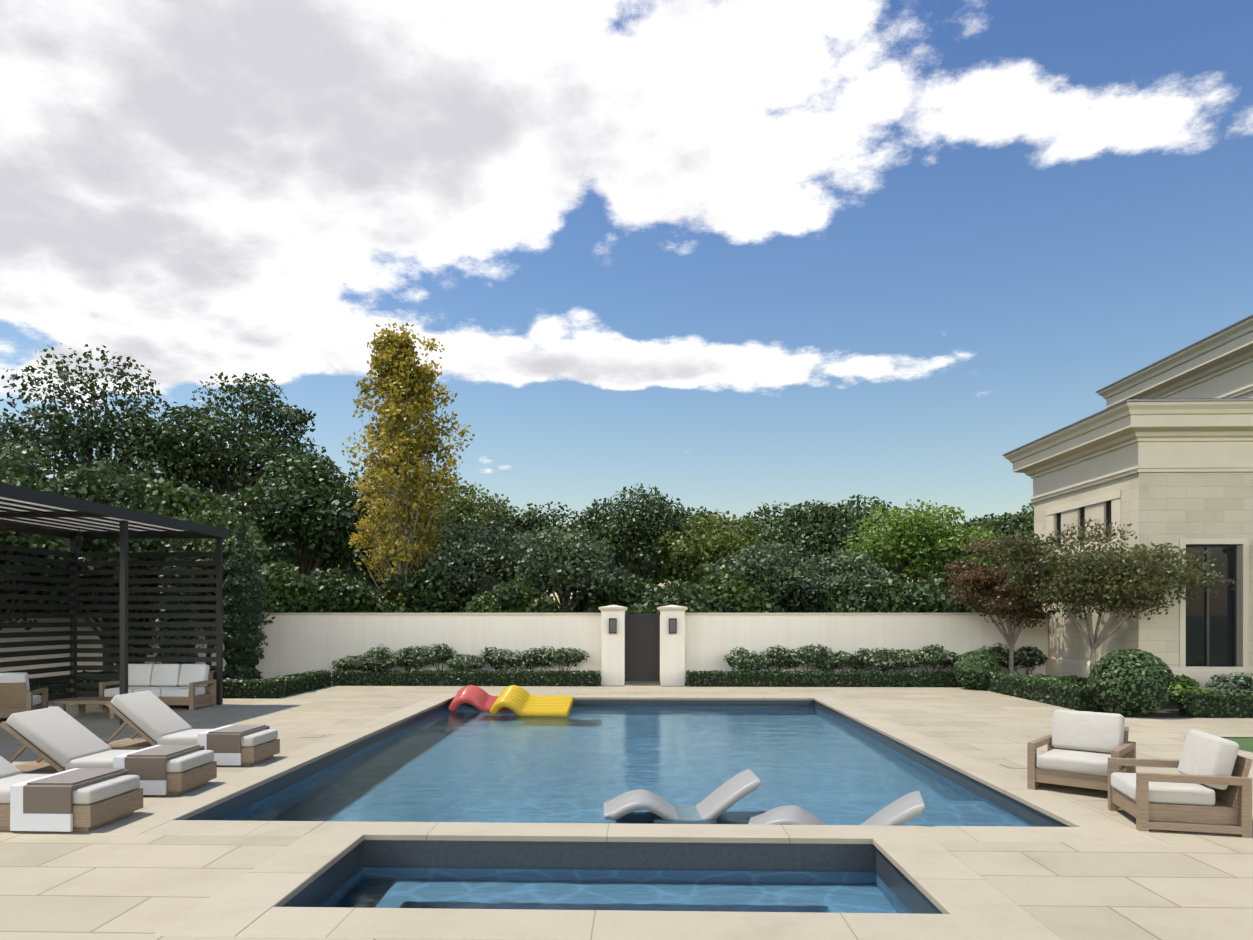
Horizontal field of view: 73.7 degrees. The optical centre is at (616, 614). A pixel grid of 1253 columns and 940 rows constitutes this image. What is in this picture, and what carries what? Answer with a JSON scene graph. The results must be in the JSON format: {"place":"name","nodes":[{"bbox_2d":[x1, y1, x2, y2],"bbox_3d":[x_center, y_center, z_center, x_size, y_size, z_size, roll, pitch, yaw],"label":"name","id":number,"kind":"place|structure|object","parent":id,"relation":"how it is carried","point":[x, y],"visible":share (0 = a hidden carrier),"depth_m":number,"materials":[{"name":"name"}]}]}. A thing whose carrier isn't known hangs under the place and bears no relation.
{"place":"outdoors","nodes":[
{"label":"outdoors","id":0,"kind":"place"},
{"bbox_2d":[59,683,1191,717],"bbox_3d":[9.538,1.845,27.215,62.000,0.001,24.700,0,0,2],"label":"soil bed","id":1,"kind":"object","parent":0,"point":[1168,711],"depth_m":15.79,"materials":[{"name":"soil"}]},
{"bbox_2d":[104,539,157,671],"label":"cypress","id":2,"kind":"object","parent":1,"relation":"on","point":[132,619],"visible":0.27,"depth_m":20.39,"materials":[{"name":"green plant"}]},
{"bbox_2d":[29,677,285,698],"bbox_3d":[-10.329,1.629,18.579,5.910,0.489,0.592,0,0,2],"label":"hedge","id":3,"kind":"object","parent":1,"relation":"on","point":[268,688],"visible":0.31,"depth_m":18.34,"materials":[{"name":"green"}]},
{"bbox_2d":[77,670,262,680],"bbox_3d":[-10.934,1.593,20.299,4.601,0.536,0.600,0,0,2],"label":"hedge bed","id":4,"kind":"object","parent":1,"relation":"on","point":[116,672],"visible":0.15,"depth_m":20.20,"materials":[{"name":"plant"}]},
{"bbox_2d":[152,539,203,664],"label":"cypress","id":5,"kind":"object","parent":1,"relation":"on","point":[176,545],"visible":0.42,"depth_m":19.56,"materials":[{"name":"green plant"}]},
{"bbox_2d":[223,518,267,680],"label":"cypress","id":6,"kind":"object","parent":1,"relation":"on","point":[244,636],"visible":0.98,"depth_m":19.89,"materials":[{"name":"green plant"}]},
{"bbox_2d":[266,669,332,696],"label":"hedge","id":7,"kind":"object","parent":1,"relation":"on","point":[296,683],"visible":0.85,"depth_m":19.97,"materials":[{"name":"green"}]},
{"bbox_2d":[331,655,368,671],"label":"white shrub","id":8,"kind":"object","parent":1,"relation":"on","point":[347,662],"visible":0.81,"depth_m":21.90,"materials":[{"name":"green plant"}]},
{"bbox_2d":[359,644,397,672],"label":"white shrub","id":9,"kind":"object","parent":1,"relation":"on","point":[377,659],"visible":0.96,"depth_m":21.71,"materials":[{"name":"green plant"}]},
{"bbox_2d":[391,645,426,670],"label":"white shrub","id":10,"kind":"object","parent":1,"relation":"on","point":[406,657],"visible":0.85,"depth_m":21.85,"materials":[{"name":"green plant"}]},
{"bbox_2d":[417,643,463,670],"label":"white shrub","id":11,"kind":"object","parent":1,"relation":"on","point":[439,652],"visible":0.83,"depth_m":21.98,"materials":[{"name":"green plant"}]},
{"bbox_2d":[332,669,600,686],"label":"hedge wall","id":12,"kind":"structure","parent":1,"relation":"on","point":[355,677],"depth_m":21.50,"materials":[{"name":"green"}]},
{"bbox_2d":[447,654,485,671],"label":"white shrub","id":13,"kind":"object","parent":1,"relation":"on","point":[466,661],"visible":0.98,"depth_m":21.77,"materials":[{"name":"green plant"}]},
{"bbox_2d":[479,646,513,670],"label":"white shrub","id":14,"kind":"object","parent":1,"relation":"on","point":[496,659],"visible":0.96,"depth_m":21.83,"materials":[{"name":"green plant"}]},
{"bbox_2d":[505,646,560,671],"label":"white shrub","id":15,"kind":"object","parent":1,"relation":"on","point":[534,657],"visible":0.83,"depth_m":21.85,"materials":[{"name":"green plant"}]},
{"bbox_2d":[543,647,589,671],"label":"white shrub","id":16,"kind":"object","parent":1,"relation":"on","point":[564,656],"visible":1,"depth_m":21.72,"materials":[{"name":"green plant"}]},
{"bbox_2d":[723,647,768,673],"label":"white shrub","id":17,"kind":"object","parent":1,"relation":"on","point":[742,660],"visible":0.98,"depth_m":21.42,"materials":[{"name":"green plant"}]},
{"bbox_2d":[760,645,803,672],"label":"white shrub","id":18,"kind":"object","parent":1,"relation":"on","point":[776,657],"visible":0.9,"depth_m":21.58,"materials":[{"name":"green plant"}]},
{"bbox_2d":[780,644,833,670],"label":"white shrub","id":19,"kind":"object","parent":1,"relation":"on","point":[815,654],"visible":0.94,"depth_m":21.55,"materials":[{"name":"green plant"}]},
{"bbox_2d":[685,669,963,686],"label":"hedge wall","id":20,"kind":"structure","parent":1,"relation":"on","point":[791,678],"depth_m":21.22,"materials":[{"name":"green"}]},
{"bbox_2d":[815,650,857,671],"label":"white shrub","id":21,"kind":"object","parent":1,"relation":"on","point":[840,659],"visible":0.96,"depth_m":21.57,"materials":[{"name":"green plant"}]},
{"bbox_2d":[848,647,894,672],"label":"white shrub","id":22,"kind":"object","parent":1,"relation":"on","point":[876,660],"visible":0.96,"depth_m":21.46,"materials":[{"name":"green plant"}]},
{"bbox_2d":[883,648,920,670],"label":"white shrub","id":23,"kind":"object","parent":1,"relation":"on","point":[903,658],"visible":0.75,"depth_m":21.42,"materials":[{"name":"green plant"}]},
{"bbox_2d":[909,644,960,671],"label":"white shrub","id":24,"kind":"object","parent":1,"relation":"on","point":[933,656],"visible":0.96,"depth_m":21.35,"materials":[{"name":"green plant"}]},
{"bbox_2d":[953,650,1000,689],"bbox_3d":[8.887,1.379,20.582,1.104,1.022,1.092,0,0,2],"label":"topiary ball","id":25,"kind":"object","parent":1,"relation":"on","point":[972,669],"visible":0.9,"depth_m":20.27,"materials":[{"name":"green"}]},
{"bbox_2d":[976,643,1014,666],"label":"white shrub","id":26,"kind":"object","parent":1,"relation":"on","point":[1000,653],"visible":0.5,"depth_m":21.40,"materials":[{"name":"green plant"}]},
{"bbox_2d":[943,539,1068,674],"bbox_3d":[9.822,-0.015,20.883,3.040,3.755,3.452,0,0,2],"label":"maple","id":27,"kind":"object","parent":1,"relation":"on","point":[992,594],"visible":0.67,"depth_m":20.52,"materials":[{"name":"brown plant"}]},
{"bbox_2d":[999,645,1047,674],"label":"white shrub","id":28,"kind":"object","parent":1,"relation":"on","point":[1028,657],"visible":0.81,"depth_m":21.41,"materials":[{"name":"green plant"}]},
{"bbox_2d":[981,672,1104,711],"bbox_3d":[9.122,1.599,18.691,0.612,0.543,5.743,0,0,2],"label":"hedge","id":29,"kind":"object","parent":1,"relation":"on","point":[1066,694],"visible":0.85,"depth_m":17.33,"materials":[{"name":"green"}]},
{"bbox_2d":[1037,675,1078,684],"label":"bed plant","id":30,"kind":"object","parent":1,"relation":"on","point":[1064,678],"visible":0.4,"depth_m":18.52,"materials":[{"name":"green plant"}]},
{"bbox_2d":[1069,675,1088,685],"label":"bed plant","id":31,"kind":"object","parent":1,"relation":"on","point":[1084,680],"visible":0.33,"depth_m":19.26,"materials":[{"name":"green plant"}]},
{"bbox_2d":[961,518,1235,684],"bbox_3d":[10.324,-0.106,18.180,3.840,3.938,5.012,0,0,-30],"label":"tree","id":32,"kind":"object","parent":1,"relation":"on","point":[1101,581],"visible":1,"depth_m":17.28,"materials":[{"name":"green plant"}]},
{"bbox_2d":[1004,317,1252,700],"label":"house stone walls","id":33,"kind":"structure","parent":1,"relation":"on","point":[1178,473],"depth_m":18.05,"materials":[{"name":"beige stone"}]},
{"bbox_2d":[1002,315,1252,455],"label":"roof edge","id":34,"kind":"object","parent":33,"relation":"on","point":[1198,399],"visible":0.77,"depth_m":19.61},
{"bbox_2d":[1057,501,1236,666],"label":"windows","id":35,"kind":"structure","parent":33,"relation":"in","point":[1211,629],"depth_m":18.18,"materials":[{"name":"glass"}]},
{"bbox_2d":[1088,649,1175,716],"bbox_3d":[9.437,1.257,15.310,1.385,1.270,1.384,0,0,2],"label":"topiary ball","id":36,"kind":"object","parent":1,"relation":"on","point":[1132,683],"visible":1,"depth_m":14.94,"materials":[{"name":"green"}]},
{"bbox_2d":[1166,674,1198,704],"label":"bed plant","id":37,"kind":"object","parent":1,"relation":"on","point":[1185,682],"visible":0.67,"depth_m":16.86,"materials":[{"name":"green plant"}]},
{"bbox_2d":[1163,684,1215,713],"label":"bed plant","id":38,"kind":"object","parent":1,"relation":"on","point":[1177,694],"visible":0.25,"depth_m":15.45,"materials":[{"name":"green plant"}]},
{"bbox_2d":[1177,689,1252,717],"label":"hedge","id":39,"kind":"object","parent":1,"relation":"on","point":[1219,704],"visible":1,"depth_m":14.85,"materials":[{"name":"green"}]},
{"bbox_2d":[1192,682,1249,693],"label":"bed plant","id":40,"kind":"object","parent":1,"relation":"on","point":[1220,687],"visible":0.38,"depth_m":15.64,"materials":[{"name":"green plant"}]},
{"bbox_2d":[1205,672,1252,693],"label":"bed plant","id":41,"kind":"object","parent":1,"relation":"on","point":[1241,681],"visible":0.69,"depth_m":16.57,"materials":[{"name":"green plant"}]},
{"bbox_2d":[0,682,1252,939],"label":"patio paving","id":42,"kind":"structure","parent":0,"point":[112,886],"depth_m":6.41,"materials":[{"name":"stone"}]},
{"bbox_2d":[0,672,47,717],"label":"outdoor armchair","id":43,"kind":"object","parent":42,"relation":"on","point":[17,695],"visible":0.92,"depth_m":14.16,"materials":[{"name":"brown wood"}]},
{"bbox_2d":[0,756,142,831],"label":"chaise longue","id":44,"kind":"object","parent":42,"relation":"on","point":[81,799],"visible":1,"depth_m":7.04,"materials":[{"name":"fabric"}]},
{"bbox_2d":[54,697,116,718],"bbox_3d":[-9.337,1.670,15.028,1.100,0.320,0.700,0,0,2],"label":"coffee table","id":45,"kind":"object","parent":42,"relation":"on","point":[81,702],"visible":0.54,"depth_m":14.74,"materials":[{"name":"brown wood"}]},
{"bbox_2d":[0,706,216,794],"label":"chaise longue","id":46,"kind":"object","parent":42,"relation":"on","point":[57,739],"visible":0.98,"depth_m":8.52,"materials":[{"name":"fabric"}]},
{"bbox_2d":[0,482,229,724],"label":"pergola","id":47,"kind":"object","parent":42,"relation":"on","point":[76,521],"depth_m":16.94,"materials":[{"name":"black metal"}]},
{"bbox_2d":[99,664,215,709],"bbox_3d":[-9.041,1.407,16.533,1.845,0.845,0.927,0,0,2],"label":"outdoor sofa","id":48,"kind":"object","parent":42,"relation":"on","point":[193,686],"visible":0.88,"depth_m":16.66,"materials":[{"name":"fabric"}]},
{"bbox_2d":[105,690,279,765],"bbox_3d":[-5.362,1.403,10.455,2.020,0.853,0.790,0,0,2],"label":"chaise longue","id":49,"kind":"object","parent":42,"relation":"on","point":[150,718],"visible":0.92,"depth_m":10.15,"materials":[{"name":"fabric"}]},
{"bbox_2d":[186,699,1068,934],"bbox_3d":[0.162,2.555,11.841,8.020,1.450,13.400,0,0,2],"label":"pool shell","id":50,"kind":"object","parent":42,"relation":"in","point":[326,883],"visible":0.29,"depth_m":6.93},
{"bbox_2d":[215,705,1040,913],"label":"pool water","id":51,"kind":"structure","parent":50,"relation":"on","point":[471,763],"depth_m":9.55,"materials":[{"name":"blue liquid"}]},
{"bbox_2d":[448,685,512,711],"bbox_3d":[-2.559,1.813,17.896,1.926,0.414,1.013,0,9,-2],"label":"pool float","id":52,"kind":"object","parent":51,"relation":"on","point":[479,699],"visible":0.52,"depth_m":17.46,"materials":[{"name":"red plastic"}]},
{"bbox_2d":[489,685,573,716],"bbox_3d":[-1.720,1.776,17.113,1.596,0.393,1.013,0,14,5],"label":"pool float","id":53,"kind":"object","parent":51,"relation":"on","point":[518,700],"visible":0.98,"depth_m":16.93,"materials":[{"name":"yellow plastic"}]},
{"bbox_2d":[83,695,1173,939],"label":"pool coping","id":54,"kind":"object","parent":50,"relation":"on","point":[965,899],"visible":0.83,"depth_m":6.29,"materials":[{"name":"beige stone"}]},
{"bbox_2d":[603,769,760,819],"bbox_3d":[0.650,1.956,8.565,1.562,0.647,0.620,0,0,-1],"label":"pool lounger","id":55,"kind":"object","parent":50,"relation":"on","point":[722,798],"visible":0.71,"depth_m":8.37,"materials":[{"name":"grey"}]},
{"bbox_2d":[574,700,811,704],"bbox_3d":[0.560,1.921,18.436,7.420,0.078,0.130,0,0,2],"label":"pool tile border","id":56,"kind":"object","parent":50,"relation":"in","point":[805,702],"visible":0.64,"depth_m":18.36,"materials":[{"name":"tile"}]},
{"bbox_2d":[748,791,925,825],"bbox_3d":[2.003,1.956,7.715,1.562,0.647,0.620,0,0,16],"label":"pool lounger","id":57,"kind":"object","parent":50,"relation":"on","point":[903,809],"visible":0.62,"depth_m":7.62,"materials":[{"name":"grey"}]},
{"bbox_2d":[300,692,1026,767],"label":"deck skimmer lids","id":58,"kind":"object","parent":42,"relation":"on","point":[1005,765],"visible":0.83,"depth_m":12.54,"materials":[{"name":"stone"}]},
{"bbox_2d":[1027,710,1135,790],"bbox_3d":[4.911,1.435,8.806,0.840,0.789,0.866,0,0,42],"label":"lounge chair","id":59,"kind":"object","parent":42,"relation":"on","point":[1082,746],"visible":0.83,"depth_m":8.76,"materials":[{"name":"fabric"}]},
{"bbox_2d":[1108,730,1252,837],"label":"lounge chair","id":60,"kind":"object","parent":42,"relation":"on","point":[1208,789],"visible":1,"depth_m":7.04,"materials":[{"name":"brown wood"}]},
{"bbox_2d":[0,0,1252,607],"label":"sky","id":61,"kind":"structure","parent":0,"point":[733,256],"materials":[{"name":"blue"}]},
{"bbox_2d":[48,699,1252,737],"bbox_3d":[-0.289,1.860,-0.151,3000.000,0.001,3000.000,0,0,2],"label":"ground","id":62,"kind":"structure","parent":0,"point":[1221,737],"depth_m":12.67,"materials":[{"name":"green plant"}]},
{"bbox_2d":[0,438,65,494],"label":"tree","id":63,"kind":"object","parent":62,"relation":"on","point":[22,479],"visible":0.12,"depth_m":20.40,"materials":[{"name":"green plant"}]},
{"bbox_2d":[0,477,99,629],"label":"tree","id":64,"kind":"object","parent":62,"relation":"on","point":[19,539],"visible":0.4,"depth_m":18.20,"materials":[{"name":"green plant"}]},
{"bbox_2d":[19,459,170,672],"bbox_3d":[-12.789,-0.971,21.018,4.013,5.802,4.548,0,0,40],"label":"tree","id":65,"kind":"object","parent":62,"relation":"on","point":[69,483],"visible":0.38,"depth_m":20.28,"materials":[{"name":"green plant"}]},
{"bbox_2d":[0,344,231,502],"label":"oak tree","id":66,"kind":"object","parent":62,"relation":"on","point":[81,442],"visible":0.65,"depth_m":46.73,"materials":[{"name":"green plant"}]},
{"bbox_2d":[14,571,257,612],"bbox_3d":[-22.293,0.197,25.216,22.768,3.445,1.488,0,0,2],"label":"hedge screen","id":67,"kind":"object","parent":62,"relation":"on","point":[68,610],"depth_m":24.45,"materials":[{"name":"green"}]},
{"bbox_2d":[112,477,240,535],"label":"oak tree","id":68,"kind":"object","parent":62,"relation":"on","point":[183,498],"visible":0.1,"depth_m":36.14,"materials":[{"name":"green plant"}]},
{"bbox_2d":[143,504,277,665],"bbox_3d":[-10.521,-0.474,21.588,3.164,4.808,3.138,0,0,2],"label":"tree","id":69,"kind":"object","parent":62,"relation":"on","point":[219,520],"visible":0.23,"depth_m":21.42,"materials":[{"name":"green plant"}]},
{"bbox_2d":[119,372,346,557],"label":"oak tree","id":70,"kind":"object","parent":62,"relation":"on","point":[253,453],"visible":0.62,"depth_m":50.22,"materials":[{"name":"green plant"}]},
{"bbox_2d":[257,561,328,612],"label":"bush","id":71,"kind":"object","parent":62,"relation":"on","point":[292,589],"visible":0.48,"depth_m":26.46,"materials":[{"name":"green plant"}]},
{"bbox_2d":[215,452,402,585],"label":"oak tree","id":72,"kind":"object","parent":62,"relation":"on","point":[306,528],"visible":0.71,"depth_m":42.03,"materials":[{"name":"green plant"}]},
{"bbox_2d":[305,567,408,612],"bbox_3d":[-9.449,0.153,29.197,4.102,3.554,3.523,0,0,-38],"label":"bush","id":73,"kind":"object","parent":62,"relation":"on","point":[345,593],"visible":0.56,"depth_m":28.17,"materials":[{"name":"green plant"}]},
{"bbox_2d":[320,464,465,591],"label":"oak tree","id":74,"kind":"object","parent":62,"relation":"on","point":[373,584],"visible":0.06,"depth_m":54.31,"materials":[{"name":"green plant"}]},
{"bbox_2d":[341,319,474,610],"bbox_3d":[-7.546,-4.436,31.489,4.965,12.732,5.145,0,0,-33],"label":"tree","id":75,"kind":"object","parent":62,"relation":"on","point":[408,393],"visible":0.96,"depth_m":30.55,"materials":[{"name":"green plant"}]},
{"bbox_2d":[378,564,479,612],"bbox_3d":[-6.827,-0.019,31.239,3.875,3.897,3.919,0,0,2],"label":"bush","id":76,"kind":"object","parent":62,"relation":"on","point":[423,598],"visible":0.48,"depth_m":30.12,"materials":[{"name":"green plant"}]},
{"bbox_2d":[412,479,518,573],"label":"oak tree","id":77,"kind":"object","parent":62,"relation":"on","point":[466,506],"visible":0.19,"depth_m":63.85,"materials":[{"name":"green plant"}]},
{"bbox_2d":[420,517,534,610],"bbox_3d":[-4.967,-0.852,30.898,4.566,5.563,5.010,0,0,2],"label":"olive tree","id":78,"kind":"object","parent":62,"relation":"on","point":[483,562],"visible":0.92,"depth_m":29.70,"materials":[{"name":"green plant"}]},
{"bbox_2d":[459,576,569,612],"bbox_3d":[-3.117,0.320,28.044,4.038,3.219,3.029,0,0,15],"label":"bush","id":79,"kind":"object","parent":62,"relation":"on","point":[510,596],"visible":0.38,"depth_m":27.29,"materials":[{"name":"green plant"}]},
{"bbox_2d":[0,605,1048,685],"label":"garden wall","id":80,"kind":"structure","parent":62,"relation":"on","point":[307,642],"depth_m":22.36,"materials":[{"name":"white paint"}]},
{"bbox_2d":[609,618,616,632],"bbox_3d":[-0.092,0.285,21.698,0.200,0.390,0.110,0,0,2],"label":"wall sconce","id":81,"kind":"object","parent":80,"relation":"attached to","point":[612,625],"depth_m":21.65,"materials":[{"name":"grey metal"}]},
{"bbox_2d":[625,614,659,681],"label":"garden gate","id":82,"kind":"structure","parent":80,"relation":"attached to","point":[642,647],"depth_m":22.42,"materials":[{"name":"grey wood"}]},
{"bbox_2d":[669,618,676,632],"bbox_3d":[1.462,0.285,21.651,0.200,0.390,0.110,0,0,2],"label":"wall sconce","id":83,"kind":"object","parent":80,"relation":"attached to","point":[672,625],"depth_m":21.60,"materials":[{"name":"grey metal"}]},
{"bbox_2d":[477,501,601,593],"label":"oak tree","id":84,"kind":"object","parent":62,"relation":"on","point":[531,521],"visible":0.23,"depth_m":59.95,"materials":[{"name":"green plant"}]},
{"bbox_2d":[509,525,629,612],"bbox_3d":[-1.544,-0.611,28.732,3.999,5.080,4.112,0,0,2],"label":"olive tree","id":85,"kind":"object","parent":62,"relation":"on","point":[569,566],"visible":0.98,"depth_m":27.81,"materials":[{"name":"green plant"}]},
{"bbox_2d":[569,565,661,613],"bbox_3d":[0.085,0.082,30.041,3.539,3.695,4.295,0,0,-27],"label":"bush","id":86,"kind":"object","parent":62,"relation":"on","point":[621,593],"visible":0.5,"depth_m":28.67,"materials":[{"name":"green plant"}]},
{"bbox_2d":[562,483,709,591],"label":"oak tree","id":87,"kind":"object","parent":62,"relation":"on","point":[625,535],"visible":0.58,"depth_m":61.23,"materials":[{"name":"green plant"}]},
{"bbox_2d":[626,580,735,613],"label":"bush","id":88,"kind":"object","parent":62,"relation":"on","point":[692,597],"visible":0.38,"depth_m":26.10,"materials":[{"name":"green plant"}]},
{"bbox_2d":[630,506,741,585],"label":"tree","id":89,"kind":"object","parent":62,"relation":"on","point":[698,512],"depth_m":89.46,"materials":[{"name":"green plant"}]},
{"bbox_2d":[644,509,770,586],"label":"oak tree","id":90,"kind":"object","parent":62,"relation":"on","point":[695,552],"visible":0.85,"depth_m":57.81,"materials":[{"name":"green plant"}]},
{"bbox_2d":[697,569,786,612],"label":"bush","id":91,"kind":"object","parent":62,"relation":"on","point":[749,599],"visible":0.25,"depth_m":27.48,"materials":[{"name":"green plant"}]},
{"bbox_2d":[705,539,830,611],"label":"olive tree","id":92,"kind":"object","parent":62,"relation":"on","point":[771,571],"visible":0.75,"depth_m":28.70,"materials":[{"name":"green plant"}]},
{"bbox_2d":[732,501,808,540],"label":"tree","id":93,"kind":"object","parent":62,"relation":"on","point":[763,526],"visible":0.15,"depth_m":101.60,"materials":[{"name":"green plant"}]},
{"bbox_2d":[748,499,874,566],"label":"oak tree","id":94,"kind":"object","parent":62,"relation":"on","point":[820,530],"visible":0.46,"depth_m":55.77,"materials":[{"name":"green plant"}]},
{"bbox_2d":[779,584,858,612],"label":"bush","id":95,"kind":"object","parent":62,"relation":"on","point":[813,607],"visible":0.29,"depth_m":29.52,"materials":[{"name":"green plant"}]},
{"bbox_2d":[802,549,900,600],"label":"tree","id":96,"kind":"object","parent":62,"relation":"on","point":[841,575],"visible":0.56,"depth_m":30.93,"materials":[{"name":"green plant"}]},
{"bbox_2d":[831,495,910,576],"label":"tree","id":97,"kind":"object","parent":62,"relation":"on","point":[848,506],"visible":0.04,"depth_m":91.96,"materials":[{"name":"green plant"}]},
{"bbox_2d":[830,573,955,612],"bbox_3d":[9.116,0.267,27.635,4.081,3.326,3.465,0,0,19],"label":"bush","id":98,"kind":"object","parent":62,"relation":"on","point":[895,595],"visible":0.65,"depth_m":26.75,"materials":[{"name":"green plant"}]},
{"bbox_2d":[837,499,1000,582],"bbox_3d":[12.535,-1.461,35.195,6.258,6.781,6.776,0,0,-37],"label":"lime tree","id":99,"kind":"object","parent":62,"relation":"on","point":[918,541],"visible":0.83,"depth_m":33.85,"materials":[{"name":"green plant"}]},
{"bbox_2d":[921,561,1005,612],"bbox_3d":[12.254,0.010,29.490,4.072,3.839,4.038,0,0,-25],"label":"bush","id":100,"kind":"object","parent":62,"relation":"on","point":[943,587],"visible":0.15,"depth_m":28.71,"materials":[{"name":"green plant"}]},
{"bbox_2d":[932,513,1017,582],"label":"oak tree","id":101,"kind":"object","parent":62,"relation":"on","point":[977,523],"visible":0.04,"depth_m":52.73,"materials":[{"name":"green plant"}]},
{"bbox_2d":[976,503,1033,568],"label":"oak tree","id":102,"kind":"object","parent":62,"relation":"on","point":[1024,523],"visible":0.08,"depth_m":46.20,"materials":[{"name":"green plant"}]},
{"bbox_2d":[1224,738,1252,752],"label":"lawn ground","id":103,"kind":"structure","parent":0,"point":[1245,744],"depth_m":11.96,"materials":[{"name":"green plant"}]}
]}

